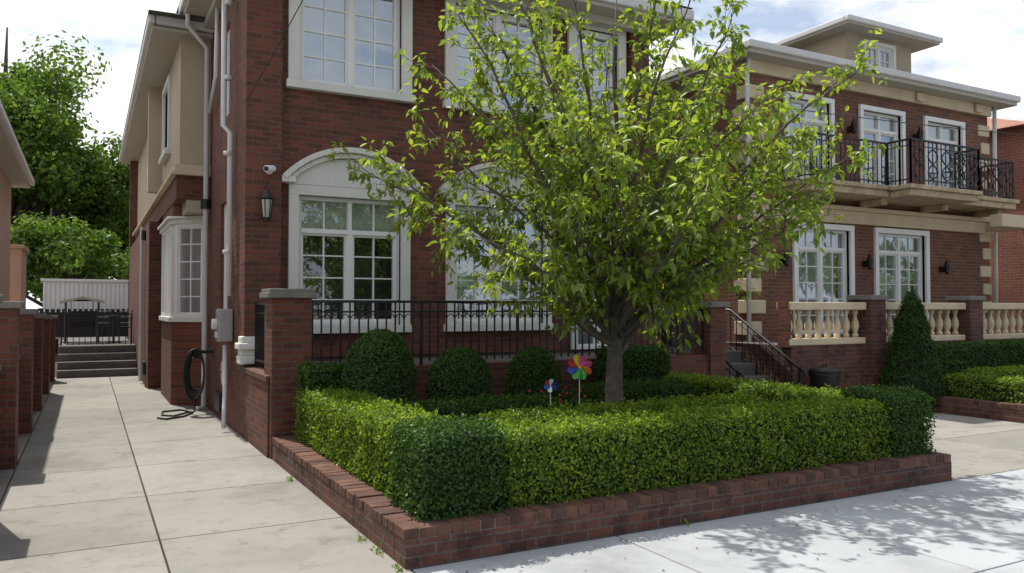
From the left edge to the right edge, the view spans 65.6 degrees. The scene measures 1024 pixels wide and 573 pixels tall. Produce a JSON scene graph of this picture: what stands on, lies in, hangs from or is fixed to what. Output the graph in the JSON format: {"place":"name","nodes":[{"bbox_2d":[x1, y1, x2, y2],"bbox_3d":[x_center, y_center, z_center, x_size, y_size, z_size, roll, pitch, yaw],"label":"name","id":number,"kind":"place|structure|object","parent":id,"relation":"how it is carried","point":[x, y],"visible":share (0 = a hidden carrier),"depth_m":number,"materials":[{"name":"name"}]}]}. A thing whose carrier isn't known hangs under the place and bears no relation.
{"place":"outdoors","nodes":[
{"label":"outdoors","id":0,"kind":"place"},
{"bbox_2d":[55,339,168,572],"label":"yard ground","id":1,"kind":"structure","parent":0,"point":[56,354],"depth_m":14.91,"materials":[{"name":"grey concrete"}]},
{"bbox_2d":[0,27,129,276],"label":"background tree","id":2,"kind":"object","parent":1,"relation":"on","point":[67,175],"visible":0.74,"depth_m":33.14,"materials":[{"name":"green plant"}]},
{"bbox_2d":[11,208,128,352],"bbox_3d":[-16.059,-0.211,28.810,5.113,5.232,5.648,0,-2,14],"label":"background tree","id":3,"kind":"object","parent":1,"relation":"on","point":[58,253],"visible":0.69,"depth_m":27.61,"materials":[{"name":"green plant"}]},
{"bbox_2d":[54,131,129,338],"bbox_3d":[-17.966,-2.174,37.127,6.471,9.551,6.818,1,-2,-28],"label":"background tree","id":4,"kind":"object","parent":1,"relation":"on","point":[121,232],"visible":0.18,"depth_m":35.48,"materials":[{"name":"green plant"}]},
{"bbox_2d":[57,336,136,378],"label":"patio","id":5,"kind":"structure","parent":1,"relation":"on","point":[86,360],"depth_m":18.71,"materials":[{"name":"grey concrete"}]},
{"bbox_2d":[60,296,104,343],"bbox_3d":[-11.122,0.864,20.586,1.000,1.210,1.023,1,-2,-28],"label":"patio swing","id":6,"kind":"object","parent":5,"relation":"on","point":[82,318],"visible":0.82,"depth_m":20.63,"materials":[{"name":"black metal"}]},
{"bbox_2d":[38,309,127,336],"bbox_3d":[-13.228,1.137,24.890,3.900,0.870,0.050,1,-2,-28],"label":"dark picket screen","id":7,"kind":"object","parent":5,"relation":"on","point":[90,332],"visible":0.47,"depth_m":24.86,"materials":[{"name":"black metal"}]},
{"bbox_2d":[41,279,128,338],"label":"white garden shed","id":8,"kind":"structure","parent":5,"relation":"on","point":[112,294],"depth_m":25.55,"materials":[{"name":"paint"}]},
{"bbox_2d":[60,313,131,345],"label":"patio gate","id":9,"kind":"structure","parent":5,"relation":"on","point":[102,318],"depth_m":19.34,"materials":[{"name":"black metal"}]},
{"bbox_2d":[96,309,132,342],"bbox_3d":[-10.300,1.018,20.571,0.825,0.866,1.050,1,-2,-28],"label":"patio table","id":10,"kind":"object","parent":5,"relation":"on","point":[113,333],"visible":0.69,"depth_m":20.32,"materials":[{"name":"black metal"}]},
{"bbox_2d":[286,475,691,572],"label":"weeds","id":11,"kind":"object","parent":1,"relation":"on","point":[378,548],"visible":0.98,"depth_m":5.18,"materials":[{"name":"green plant"}]},
{"bbox_2d":[649,14,1023,346],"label":"brick house with balcony","id":12,"kind":"structure","parent":1,"relation":"on","point":[916,213],"depth_m":15.43,"materials":[{"name":"red brick"},{"name":"cream stone"},{"name":"white paint"}]},
{"bbox_2d":[780,249,790,266],"bbox_3d":[4.869,-0.505,14.158,0.121,0.310,0.210,1,-2,-28],"label":"wall lantern","id":13,"kind":"object","parent":12,"relation":"attached to","point":[786,263],"depth_m":14.09,"materials":[{"name":"black metal"}]},
{"bbox_2d":[847,118,857,134],"bbox_3d":[6.458,-3.031,15.071,0.121,0.310,0.210,1,-2,-28],"label":"wall lantern","id":14,"kind":"object","parent":12,"relation":"attached to","point":[852,128],"depth_m":15.02,"materials":[{"name":"black metal"}]},
{"bbox_2d":[863,253,873,269],"bbox_3d":[6.811,-0.477,15.192,0.121,0.310,0.210,1,-2,-28],"label":"wall lantern","id":15,"kind":"object","parent":12,"relation":"attached to","point":[868,263],"depth_m":15.14,"materials":[{"name":"black metal"}]},
{"bbox_2d":[783,91,965,334],"bbox_3d":[7.243,-1.298,15.573,5.280,4.410,0.103,1,-2,-28],"label":"door stone","id":16,"kind":"structure","parent":12,"relation":"in","point":[901,115],"depth_m":15.42,"materials":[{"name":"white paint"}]},
{"bbox_2d":[913,126,923,141],"bbox_3d":[8.178,-3.058,15.990,0.121,0.310,0.210,1,-2,-28],"label":"wall lantern","id":17,"kind":"object","parent":12,"relation":"attached to","point":[919,134],"depth_m":15.93,"materials":[{"name":"black metal"}]},
{"bbox_2d":[940,259,949,274],"bbox_3d":[8.884,-0.399,16.297,0.121,0.310,0.210,1,-2,-28],"label":"wall lantern","id":18,"kind":"object","parent":12,"relation":"attached to","point":[945,268],"depth_m":16.24,"materials":[{"name":"black metal"}]},
{"bbox_2d":[930,338,1023,391],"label":"boxwood hedge","id":19,"kind":"object","parent":1,"relation":"on","point":[956,357],"visible":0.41,"depth_m":13.31,"materials":[{"name":"green plant"}]},
{"bbox_2d":[987,118,1023,332],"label":"orange brick house","id":20,"kind":"structure","parent":1,"relation":"on","point":[1010,147],"depth_m":19.17,"materials":[{"name":"brick"}]},
{"bbox_2d":[0,375,1023,572],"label":"driveway","id":21,"kind":"structure","parent":0,"point":[227,499],"depth_m":6.83,"materials":[{"name":"concrete"}]},
{"bbox_2d":[0,167,10,300],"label":"walls","id":22,"kind":"structure","parent":21,"relation":"on","point":[5,213],"depth_m":14.53,"materials":[{"name":"brown paint"}]},
{"bbox_2d":[0,124,29,187],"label":"soffit","id":23,"kind":"structure","parent":22,"relation":"on","point":[10,166],"depth_m":13.46,"materials":[{"name":"paint"}]},
{"bbox_3d":[-11.088,-2.826,10.881,7.400,1.300,7.900,1,-2,-28],"label":"roof","id":24,"kind":"object","parent":23,"relation":"on","visible":0},
{"bbox_2d":[0,100,34,185],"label":"gutter","id":25,"kind":"object","parent":24,"relation":"attached to","point":[10,133],"visible":0.97,"depth_m":11.99,"materials":[{"name":"white metal"}]},
{"bbox_2d":[10,244,29,308],"bbox_3d":[-10.483,0.603,16.726,0.450,2.870,1.600,1,-2,-28],"label":"bay","id":26,"kind":"object","parent":21,"relation":"on","point":[18,258],"visible":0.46,"depth_m":16.18,"materials":[{"name":"orange paint"}]},
{"bbox_2d":[0,308,55,469],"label":"brick wall","id":27,"kind":"structure","parent":21,"relation":"on","point":[27,378],"depth_m":10.04,"materials":[{"name":"red brick"}]},
{"bbox_2d":[0,294,57,370],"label":"coping","id":28,"kind":"object","parent":27,"relation":"on","point":[12,304],"visible":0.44,"depth_m":8.24,"materials":[{"name":"stone"}]},
{"bbox_2d":[161,204,201,405],"bbox_3d":[-5.855,0.319,14.100,0.500,3.300,3.000,1,-2,-28],"label":"bay brick","id":29,"kind":"object","parent":21,"relation":"on","point":[180,341],"visible":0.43,"depth_m":13.04,"materials":[{"name":"brown brick"}]},
{"bbox_2d":[165,224,174,316],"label":"stone trim","id":30,"kind":"structure","parent":29,"relation":"attached to","point":[172,297],"depth_m":13.10,"materials":[{"name":"stone"}]},
{"bbox_2d":[157,215,202,321],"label":"bay trim","id":31,"kind":"structure","parent":29,"relation":"attached to","point":[166,223],"depth_m":13.01,"materials":[{"name":"white wood"}]},
{"bbox_2d":[161,223,202,316],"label":"window frames","id":32,"kind":"structure","parent":29,"relation":"in","point":[165,291],"depth_m":13.08,"materials":[{"name":"white wood"}]},
{"bbox_2d":[182,229,200,311],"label":"window interiors","id":33,"kind":"object","parent":29,"relation":"attached to","point":[186,269],"depth_m":13.30,"materials":[{"name":"glass"}]},
{"bbox_2d":[182,200,209,215],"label":"soffit panel","id":34,"kind":"structure","parent":29,"relation":"attached to","point":[191,207],"depth_m":12.63,"materials":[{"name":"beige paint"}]},
{"bbox_2d":[157,349,212,419],"bbox_3d":[-5.039,1.418,11.848,0.722,0.983,0.920,-1,-2,24],"label":"garden hose","id":35,"kind":"object","parent":21,"relation":"on","point":[190,391],"visible":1,"depth_m":11.88,"materials":[{"name":"black rubber"}]},
{"bbox_2d":[185,0,233,410],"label":"downspouts","id":36,"kind":"object","parent":21,"relation":"on","point":[208,105],"visible":0.92,"depth_m":11.69,"materials":[{"name":"white metal"}]},
{"bbox_2d":[128,0,649,436],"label":"brick walls","id":37,"kind":"structure","parent":21,"relation":"on","point":[275,122],"depth_m":10.90,"materials":[{"name":"brown brick"}]},
{"bbox_2d":[138,227,143,380],"bbox_3d":[-7.832,0.364,16.786,0.065,3.250,0.065,0,-2,-6],"label":"pipe","id":38,"kind":"object","parent":37,"relation":"attached to","point":[141,307],"visible":1,"depth_m":16.76,"materials":[{"name":"white metal"}]},
{"bbox_2d":[118,10,210,157],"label":"rain gutter","id":39,"kind":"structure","parent":37,"relation":"on","point":[171,15],"depth_m":12.27,"materials":[{"name":"white metal"}]},
{"bbox_2d":[176,0,692,13],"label":"roof front","id":40,"kind":"structure","parent":39,"relation":"attached to","point":[690,8],"depth_m":12.63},
{"bbox_2d":[132,164,210,235],"bbox_3d":[-8.010,-1.692,18.088,0.600,0.170,12.630,1,-2,-28],"label":"string course","id":41,"kind":"object","parent":37,"relation":"on","point":[187,170],"visible":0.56,"depth_m":12.74,"materials":[{"name":"beige stone"}]},
{"bbox_2d":[137,37,210,224],"bbox_3d":[-8.153,-2.798,18.052,0.649,2.040,12.407,1,-2,-29],"label":"stucco storey","id":42,"kind":"object","parent":41,"relation":"on","point":[186,71],"visible":0.6,"depth_m":12.81,"materials":[{"name":"beige paint"}]},
{"bbox_2d":[159,74,170,164],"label":"stone trim","id":43,"kind":"structure","parent":42,"relation":"attached to","point":[165,154],"depth_m":14.29,"materials":[{"name":"stone"}]},
{"bbox_2d":[135,175,209,240],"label":"brick fascia","id":44,"kind":"structure","parent":37,"relation":"attached to","point":[181,189],"depth_m":12.65,"materials":[{"name":"brown brick"}]},
{"bbox_2d":[141,199,210,239],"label":"pipe boxes","id":45,"kind":"object","parent":37,"relation":"attached to","point":[205,203],"visible":0.89,"depth_m":12.50,"materials":[{"name":"black metal"}]},
{"bbox_2d":[141,361,221,411],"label":"basement vents","id":46,"kind":"object","parent":37,"relation":"attached to","point":[217,400],"visible":0.93,"depth_m":11.48,"materials":[{"name":"black metal"}]},
{"bbox_2d":[211,309,232,341],"bbox_3d":[-3.882,0.512,10.596,0.250,0.430,0.470,1,-2,-28],"label":"utility meter box","id":47,"kind":"object","parent":37,"relation":"attached to","point":[222,323],"visible":1,"depth_m":10.40,"materials":[{"name":"grey metal"}]},
{"bbox_2d":[221,345,227,428],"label":"conduits","id":48,"kind":"object","parent":37,"relation":"attached to","point":[224,384],"visible":1,"depth_m":10.41,"materials":[{"name":"grey metal"}]},
{"bbox_2d":[260,186,272,220],"bbox_3d":[-3.041,-1.026,9.834,0.158,0.446,0.233,1,-2,-28],"label":"wall lantern","id":49,"kind":"object","parent":37,"relation":"attached to","point":[266,198],"depth_m":9.77,"materials":[{"name":"black metal"}]},
{"bbox_2d":[263,165,275,174],"bbox_3d":[-3.000,-1.458,9.858,0.132,0.111,0.248,0,-2,-9],"label":"security camera","id":50,"kind":"object","parent":37,"relation":"attached to","point":[269,169],"visible":1,"depth_m":9.80,"materials":[{"name":"white paint"}]},
{"bbox_2d":[223,196,398,325],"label":"window frames","id":51,"kind":"structure","parent":37,"relation":"attached to","point":[348,234],"depth_m":10.62,"materials":[{"name":"white wood"}]},
{"bbox_2d":[301,200,393,231],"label":"window panes","id":52,"kind":"object","parent":51,"relation":"attached to","point":[311,214],"depth_m":10.71,"materials":[{"name":"clear glass"}]},
{"bbox_2d":[303,235,391,319],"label":"window interiors","id":53,"kind":"object","parent":51,"relation":"attached to","point":[312,267],"depth_m":10.90,"materials":[{"name":"glass"}]},
{"bbox_2d":[121,0,677,163],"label":"soffits","id":54,"kind":"object","parent":37,"relation":"on","point":[163,43],"visible":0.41,"depth_m":12.60,"materials":[{"name":"paint"}]},
{"bbox_2d":[119,0,693,161],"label":"gutters","id":55,"kind":"object","parent":54,"relation":"on","point":[195,25],"visible":0.55,"depth_m":12.42,"materials":[{"name":"white metal"}]},
{"bbox_2d":[282,147,540,333],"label":"stone trim","id":56,"kind":"structure","parent":37,"relation":"attached to","point":[317,174],"depth_m":10.49,"materials":[{"name":"stone"}]},
{"bbox_2d":[227,0,613,348],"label":"window frames","id":57,"kind":"structure","parent":37,"relation":"attached to","point":[350,14],"depth_m":11.40,"materials":[{"name":"white wood"}]},
{"bbox_2d":[304,0,605,343],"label":"window interiors","id":58,"kind":"object","parent":57,"relation":"attached to","point":[313,42],"depth_m":11.21,"materials":[{"name":"glass"}]},
{"bbox_2d":[285,0,625,349],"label":"stone trim","id":59,"kind":"structure","parent":37,"relation":"attached to","point":[294,81],"depth_m":11.20,"materials":[{"name":"stone"}]},
{"bbox_2d":[248,0,1023,134],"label":"power line","id":60,"kind":"object","parent":37,"relation":"attached to","point":[781,107],"visible":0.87,"depth_m":12.95,"materials":[{"name":"black rubber"}]},
{"bbox_2d":[242,288,729,458],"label":"brick terrace","id":61,"kind":"structure","parent":21,"relation":"on","point":[269,412],"depth_m":8.71,"materials":[{"name":"brick"}]},
{"bbox_2d":[235,336,254,364],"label":"corner plinth","id":62,"kind":"structure","parent":61,"relation":"on","point":[245,346],"depth_m":9.74,"materials":[{"name":"stone"}]},
{"bbox_2d":[254,302,264,367],"bbox_3d":[-2.898,0.588,9.290,0.040,0.810,1.073,1,-2,-28],"label":"iron fence","id":63,"kind":"object","parent":61,"relation":"on","point":[259,330],"visible":0.56,"depth_m":9.49,"materials":[{"name":"black metal"}]},
{"bbox_2d":[311,300,702,364],"bbox_3d":[0.253,0.556,9.984,5.563,0.750,0.040,1,-2,-28],"label":"iron fence","id":64,"kind":"object","parent":61,"relation":"on","point":[420,354],"visible":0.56,"depth_m":9.48,"materials":[{"name":"black metal"}]},
{"bbox_2d":[670,348,771,389],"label":"entrance stairs","id":65,"kind":"structure","parent":21,"relation":"on","point":[746,369],"depth_m":12.45,"materials":[{"name":"stone"}]},
{"bbox_2d":[651,299,703,346],"bbox_3d":[2.686,0.652,13.433,1.423,0.900,0.040,1,-2,-28],"label":"iron fence","id":66,"kind":"object","parent":65,"relation":"on","point":[673,327],"visible":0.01,"depth_m":13.45,"materials":[{"name":"black metal"}]},
{"bbox_2d":[661,308,744,379],"bbox_3d":[2.764,1.102,11.900,0.041,1.620,1.961,1,-2,-28],"label":"stair handrail","id":67,"kind":"object","parent":65,"relation":"on","point":[738,372],"visible":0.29,"depth_m":12.07,"materials":[{"name":"black metal"}]},
{"bbox_2d":[726,308,807,385],"bbox_3d":[3.849,1.117,12.479,0.041,1.620,1.961,1,-2,-28],"label":"stair handrail","id":68,"kind":"object","parent":65,"relation":"on","point":[800,371],"visible":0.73,"depth_m":12.39,"materials":[{"name":"black metal"}]},
{"bbox_2d":[808,363,840,390],"bbox_3d":[4.633,1.525,11.784,0.460,0.767,0.460,1,-2,-28],"label":"trash bin","id":69,"kind":"object","parent":21,"relation":"on","point":[821,376],"visible":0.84,"depth_m":11.62,"materials":[{"name":"black"}]},
{"bbox_2d":[661,295,1023,390],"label":"stone balustrade","id":70,"kind":"object","parent":21,"relation":"on","point":[857,356],"visible":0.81,"depth_m":12.70,"materials":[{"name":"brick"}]},
{"bbox_2d":[0,0,1023,308],"label":"sky","id":71,"kind":"structure","parent":0,"point":[982,46],"materials":[{"name":"white"}]},
{"bbox_2d":[413,469,1023,572],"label":"sidewalk","id":72,"kind":"structure","parent":0,"point":[933,528],"depth_m":5.41,"materials":[{"name":"concrete"}]},
{"bbox_2d":[272,435,951,571],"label":"garden kerb","id":73,"kind":"structure","parent":72,"relation":"on","point":[376,518],"depth_m":5.80,"materials":[{"name":"brick"}]},
{"bbox_2d":[466,474,1022,571],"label":"fallen leaves","id":74,"kind":"object","parent":72,"relation":"on","point":[760,528],"visible":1,"depth_m":5.25,"materials":[{"name":"plant"}]},
{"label":"garden soil","id":75,"kind":"structure","parent":0,"visible":0},
{"bbox_2d":[294,359,347,444],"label":"boxwood hedge","id":76,"kind":"object","parent":75,"relation":"on","point":[325,375],"visible":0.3,"depth_m":8.19,"materials":[{"name":"green plant"}]},
{"bbox_2d":[291,384,450,503],"bbox_3d":[-1.321,1.287,7.053,0.626,0.655,3.263,1,-2,-28],"label":"privet hedge","id":77,"kind":"object","parent":75,"relation":"on","point":[348,431],"visible":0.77,"depth_m":6.67,"materials":[{"name":"green plant"}]},
{"bbox_2d":[341,328,417,403],"bbox_3d":[-1.380,1.027,8.250,0.791,1.201,0.798,1,-2,-28],"label":"round shrub","id":78,"kind":"object","parent":75,"relation":"on","point":[380,362],"visible":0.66,"depth_m":8.02,"materials":[{"name":"green plant"}]},
{"bbox_2d":[385,411,510,522],"bbox_3d":[-0.446,1.225,5.451,0.761,0.687,0.767,1,-2,-28],"label":"boxwood hedge","id":79,"kind":"object","parent":75,"relation":"on","point":[452,469],"visible":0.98,"depth_m":5.23,"materials":[{"name":"green plant"}]},
{"bbox_2d":[425,346,492,404],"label":"round shrub","id":80,"kind":"object","parent":75,"relation":"on","point":[458,373],"visible":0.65,"depth_m":8.48,"materials":[{"name":"green plant"}]},
{"bbox_2d":[392,390,560,422],"bbox_3d":[-0.374,1.355,7.956,1.852,0.560,0.576,1,-2,-28],"label":"boxwood hedge","id":81,"kind":"object","parent":75,"relation":"on","point":[473,407],"visible":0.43,"depth_m":7.87,"materials":[{"name":"green plant"}]},
{"bbox_2d":[504,345,562,407],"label":"round shrub","id":82,"kind":"object","parent":75,"relation":"on","point":[532,368],"visible":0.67,"depth_m":8.98,"materials":[{"name":"green plant"}]},
{"bbox_2d":[544,379,556,407],"bbox_3d":[0.386,1.289,7.940,0.131,0.739,0.064,0,-2,0],"label":"pinwheel","id":83,"kind":"object","parent":75,"relation":"on","point":[550,385],"visible":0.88,"depth_m":7.94,"materials":[{"name":"multicoloured plastic"}]},
{"bbox_2d":[492,386,647,409],"bbox_3d":[0.459,1.390,8.879,2.054,0.532,1.363,1,-2,-28],"label":"flower bed","id":84,"kind":"object","parent":75,"relation":"on","point":[572,397],"visible":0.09,"depth_m":8.83,"materials":[{"name":"red plant"}]},
{"bbox_2d":[567,355,591,404],"bbox_3d":[0.680,1.171,7.987,0.253,0.977,0.064,0,-2,0],"label":"pinwheel","id":85,"kind":"object","parent":75,"relation":"on","point":[578,368],"visible":0.9,"depth_m":7.98,"materials":[{"name":"multicoloured plastic"}]},
{"bbox_2d":[326,0,901,403],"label":"cherry tree","id":86,"kind":"object","parent":75,"relation":"on","point":[622,275],"visible":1,"depth_m":7.83,"materials":[{"name":"green plant"}]},
{"bbox_2d":[477,390,768,426],"bbox_3d":[1.176,1.348,7.647,3.199,0.560,0.578,1,-2,-28],"label":"privet hedge","id":87,"kind":"object","parent":75,"relation":"on","point":[596,410],"visible":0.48,"depth_m":7.48,"materials":[{"name":"green plant"}]},
{"bbox_2d":[593,343,671,385],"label":"boxwood hedge","id":88,"kind":"object","parent":75,"relation":"on","point":[642,361],"visible":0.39,"depth_m":10.01,"materials":[{"name":"green plant"}]},
{"bbox_2d":[574,375,697,408],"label":"boxwood hedge","id":89,"kind":"object","parent":75,"relation":"on","point":[660,388],"visible":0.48,"depth_m":9.02,"materials":[{"name":"green plant"}]},
{"bbox_2d":[484,393,892,509],"bbox_3d":[1.587,1.282,6.528,4.040,0.634,0.653,1,-2,-28],"label":"privet hedge","id":90,"kind":"object","parent":75,"relation":"on","point":[560,460],"visible":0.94,"depth_m":6.15,"materials":[{"name":"green plant"}]},
{"bbox_2d":[659,370,852,403],"bbox_3d":[2.648,1.350,9.144,0.628,0.636,3.012,1,-2,-28],"label":"privet hedge","id":91,"kind":"object","parent":75,"relation":"on","point":[708,385],"visible":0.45,"depth_m":8.85,"materials":[{"name":"green plant"}]},
{"bbox_2d":[838,383,936,457],"bbox_3d":[3.571,1.275,7.593,0.708,0.701,0.779,1,-2,-28],"label":"boxwood hedge","id":92,"kind":"object","parent":75,"relation":"on","point":[907,414],"visible":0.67,"depth_m":7.35,"materials":[{"name":"green plant"}]},
{"bbox_2d":[879,290,947,405],"bbox_3d":[6.247,0.952,12.418,1.020,1.804,1.032,1,-2,-28],"label":"conical evergreen","id":93,"kind":"object","parent":75,"relation":"on","point":[912,358],"visible":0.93,"depth_m":12.23,"materials":[{"name":"green plant"}]},
{"bbox_2d":[924,396,1023,422],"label":"garden kerb","id":94,"kind":"structure","parent":75,"relation":"on","point":[991,410],"depth_m":11.55,"materials":[{"name":"brick"}]},
{"bbox_2d":[940,372,1023,403],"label":"privet hedge","id":95,"kind":"object","parent":75,"relation":"on","point":[988,387],"visible":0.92,"depth_m":11.78,"materials":[{"name":"green plant"}]},
{"bbox_2d":[960,364,1023,380],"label":"privet hedge","id":96,"kind":"object","parent":75,"relation":"on","point":[1012,371],"visible":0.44,"depth_m":12.51,"materials":[{"name":"green plant"}]}
]}

